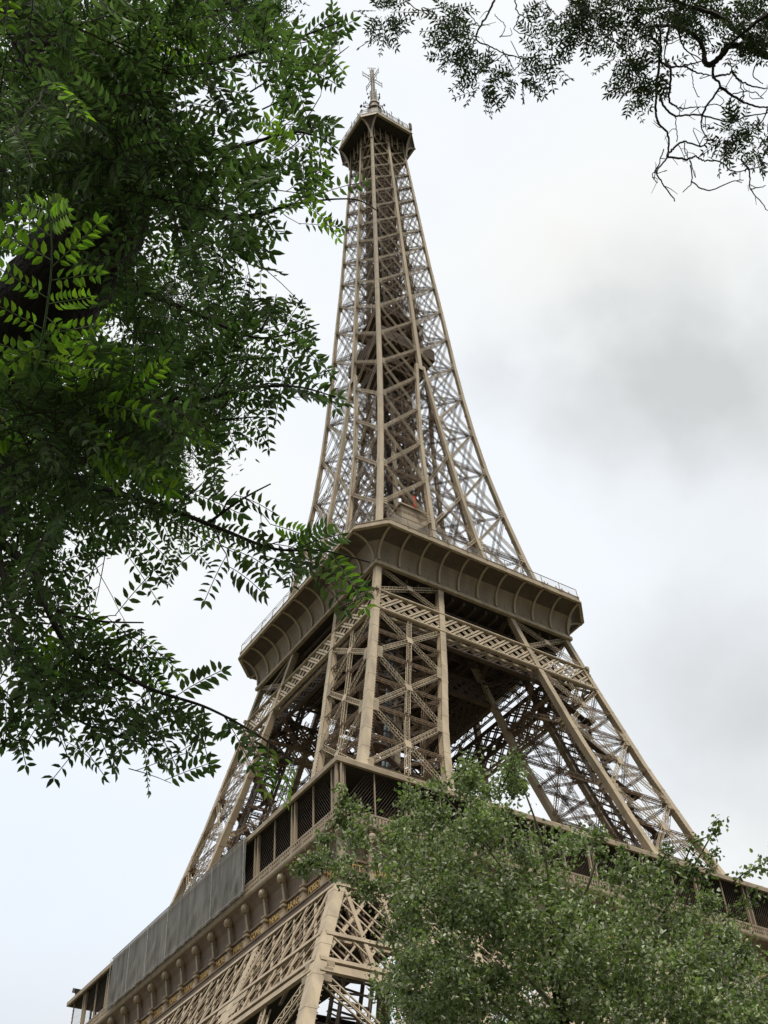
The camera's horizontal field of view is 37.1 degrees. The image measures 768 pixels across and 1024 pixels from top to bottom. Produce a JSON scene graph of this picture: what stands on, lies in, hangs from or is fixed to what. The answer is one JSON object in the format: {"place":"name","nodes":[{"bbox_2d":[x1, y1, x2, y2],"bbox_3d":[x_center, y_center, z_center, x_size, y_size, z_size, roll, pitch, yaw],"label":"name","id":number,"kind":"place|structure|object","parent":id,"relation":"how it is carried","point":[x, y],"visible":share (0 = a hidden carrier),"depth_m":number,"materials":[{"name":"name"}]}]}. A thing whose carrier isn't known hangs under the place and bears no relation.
{"place":"outdoors","nodes":[
{"label":"outdoors","id":0,"kind":"place"},
{"bbox_2d":[0,0,767,1023],"label":"sky","id":1,"kind":"structure","parent":0,"point":[608,335],"materials":[{"name":"white"}]},
{"label":"ground","id":2,"kind":"structure","parent":0,"visible":0},
{"bbox_2d":[0,0,309,590],"bbox_3d":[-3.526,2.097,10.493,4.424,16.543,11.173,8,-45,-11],"label":"feathery tree","id":3,"kind":"object","parent":2,"relation":"on","point":[224,24],"visible":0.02,"depth_m":12.77,"materials":[{"name":"green plant"}]},
{"bbox_2d":[0,0,378,809],"bbox_3d":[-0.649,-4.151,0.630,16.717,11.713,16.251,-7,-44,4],"label":"locust tree","id":4,"kind":"object","parent":2,"relation":"on","point":[104,148],"visible":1,"depth_m":3.92,"materials":[{"name":"green plant"}]},
{"bbox_2d":[66,67,767,1023],"bbox_3d":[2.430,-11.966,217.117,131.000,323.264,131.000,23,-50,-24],"label":"lattice tower","id":5,"kind":"structure","parent":2,"relation":"on","point":[442,651],"depth_m":166.61,"materials":[{"name":"metal"}]},
{"bbox_2d":[72,988,80,994],"bbox_3d":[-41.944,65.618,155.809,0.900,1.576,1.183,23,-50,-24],"label":"floodlight","id":6,"kind":"object","parent":5,"relation":"attached to","point":[75,990],"visible":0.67,"depth_m":155.63,"materials":[{"name":"black metal"}]},
{"bbox_2d":[105,836,246,1009],"bbox_3d":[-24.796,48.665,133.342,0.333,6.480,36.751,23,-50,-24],"label":"shade net","id":7,"kind":"object","parent":5,"relation":"attached to","point":[214,891],"visible":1,"depth_m":131.98,"materials":[{"name":"grey fabric"}]},
{"bbox_2d":[285,745,767,1023],"bbox_3d":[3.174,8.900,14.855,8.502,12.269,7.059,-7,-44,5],"label":"poplar tree","id":8,"kind":"object","parent":2,"relation":"on","point":[570,943],"visible":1,"depth_m":15.83,"materials":[{"name":"green plant"}]},
{"bbox_2d":[354,0,767,210],"bbox_3d":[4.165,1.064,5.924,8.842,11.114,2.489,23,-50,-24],"label":"overhanging tree","id":9,"kind":"object","parent":2,"relation":"on","point":[754,46],"visible":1,"depth_m":8.09,"materials":[{"name":"green plant"}]}
]}

